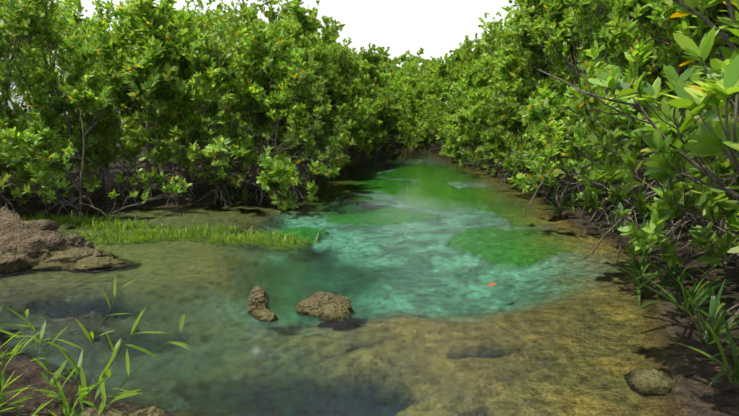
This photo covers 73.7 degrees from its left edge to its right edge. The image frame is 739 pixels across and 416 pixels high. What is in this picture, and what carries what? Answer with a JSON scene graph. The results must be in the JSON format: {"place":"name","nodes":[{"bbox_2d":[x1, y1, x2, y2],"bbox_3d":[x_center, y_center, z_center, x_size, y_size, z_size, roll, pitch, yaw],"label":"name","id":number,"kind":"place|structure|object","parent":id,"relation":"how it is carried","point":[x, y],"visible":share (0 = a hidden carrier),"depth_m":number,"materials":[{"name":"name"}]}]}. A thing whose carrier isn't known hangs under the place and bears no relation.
{"place":"outdoors","nodes":[
{"label":"outdoors","id":0,"kind":"place"},
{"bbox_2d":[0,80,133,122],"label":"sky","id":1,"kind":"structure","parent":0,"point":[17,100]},
{"bbox_2d":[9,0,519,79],"bbox_3d":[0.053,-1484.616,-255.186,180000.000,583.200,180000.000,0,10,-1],"label":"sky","id":2,"kind":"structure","parent":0,"point":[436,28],"depth_m":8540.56,"materials":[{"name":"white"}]},
{"bbox_2d":[0,147,683,415],"bbox_3d":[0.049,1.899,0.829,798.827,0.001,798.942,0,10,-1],"label":"water","id":3,"kind":"structure","parent":0,"point":[545,325],"depth_m":5.43,"materials":[{"name":"green liquid"}]},
{"bbox_2d":[247,285,277,321],"bbox_3d":[-1.132,1.038,5.250,0.256,0.404,0.493,-7,12,-37],"label":"rock","id":4,"kind":"object","parent":3,"relation":"in","point":[258,302],"visible":0.81,"depth_m":5.25,"materials":[{"name":"brown stone"}]},
{"bbox_2d":[295,291,352,319],"bbox_3d":[-0.476,1.070,5.346,0.661,0.310,0.518,0,10,-1],"label":"rock","id":5,"kind":"object","parent":3,"relation":"in","point":[328,305],"visible":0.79,"depth_m":5.27,"materials":[{"name":"brown stone"}]},
{"bbox_2d":[0,123,738,415],"bbox_3d":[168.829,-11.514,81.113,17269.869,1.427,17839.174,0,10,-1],"label":"ground","id":6,"kind":"structure","parent":0,"point":[696,392],"depth_m":5.74,"materials":[{"name":"brown soil"}]},
{"bbox_2d":[0,206,132,272],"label":"outcrop rock","id":7,"kind":"object","parent":6,"relation":"on","point":[40,244],"visible":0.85,"depth_m":7.18,"materials":[{"name":"brown stone"}]},
{"bbox_2d":[0,277,190,415],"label":"grass clump","id":8,"kind":"object","parent":6,"relation":"on","point":[82,390],"depth_m":2.85,"materials":[{"name":"green plant"}]},
{"bbox_2d":[0,23,245,192],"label":"broadleaf tree","id":9,"kind":"object","parent":6,"relation":"on","point":[12,46],"depth_m":12.03,"materials":[{"name":"green plant"}]},
{"bbox_2d":[79,404,166,415],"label":"rock","id":10,"kind":"object","parent":6,"relation":"on","point":[153,410],"visible":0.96,"depth_m":3.32,"materials":[{"name":"brown stone"}]},
{"bbox_2d":[0,0,308,216],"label":"mangrove","id":11,"kind":"object","parent":6,"relation":"on","point":[148,30],"depth_m":11.47,"materials":[{"name":"green plant"}]},
{"bbox_2d":[21,210,318,247],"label":"water grass plants","id":12,"kind":"object","parent":6,"relation":"on","point":[175,233],"visible":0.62,"depth_m":9.01,"materials":[{"name":"green plant"}]},
{"bbox_2d":[0,14,356,219],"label":"mangrove bush","id":13,"kind":"object","parent":6,"relation":"on","point":[221,141],"depth_m":11.43,"materials":[{"name":"green plant"}]},
{"bbox_2d":[1,0,572,136],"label":"forest","id":14,"kind":"object","parent":6,"relation":"on","point":[403,58],"depth_m":63.22,"materials":[{"name":"green plant"}]},
{"bbox_2d":[223,0,425,202],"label":"mangrove","id":15,"kind":"object","parent":6,"relation":"on","point":[398,88],"depth_m":17.82,"materials":[{"name":"green plant"}]},
{"bbox_2d":[0,0,733,183],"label":"forest","id":16,"kind":"object","parent":6,"relation":"on","point":[229,15],"depth_m":24.57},
{"bbox_2d":[0,69,738,221],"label":"shrub","id":17,"kind":"object","parent":6,"relation":"on","point":[96,138],"depth_m":12.21,"materials":[{"name":"green plant"}]},
{"bbox_2d":[322,84,424,168],"bbox_3d":[1.555,-5.470,34.257,5.841,4.809,28.259,1,10,7],"label":"mangrove bush","id":18,"kind":"object","parent":6,"relation":"on","point":[401,118],"depth_m":25.17,"materials":[{"name":"green plant"}]},
{"bbox_2d":[208,147,690,299],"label":"roots","id":19,"kind":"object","parent":6,"relation":"on","point":[640,266],"depth_m":11.73,"materials":[{"name":"green plant"}]},
{"bbox_2d":[412,0,738,326],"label":"mangrove bush","id":20,"kind":"object","parent":6,"relation":"on","point":[717,204],"depth_m":8.25,"materials":[{"name":"green plant"}]},
{"bbox_2d":[412,0,738,267],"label":"mangrove","id":21,"kind":"object","parent":6,"relation":"on","point":[475,68],"depth_m":13.32,"materials":[{"name":"green plant"}]},
{"bbox_2d":[629,368,677,390],"bbox_3d":[2.247,1.365,3.915,0.436,0.109,0.380,0,10,-1],"label":"rock","id":22,"kind":"object","parent":6,"relation":"on","point":[643,379],"visible":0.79,"depth_m":3.85,"materials":[{"name":"beige stone"}]},
{"bbox_2d":[607,244,738,389],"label":"strap plants","id":23,"kind":"object","parent":6,"relation":"on","point":[716,319],"visible":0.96,"depth_m":4.20,"materials":[{"name":"green plant"}]},
{"bbox_2d":[538,0,738,199],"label":"branch","id":24,"kind":"object","parent":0,"point":[691,93],"depth_m":2.85,"materials":[{"name":"green plant"}]}
]}

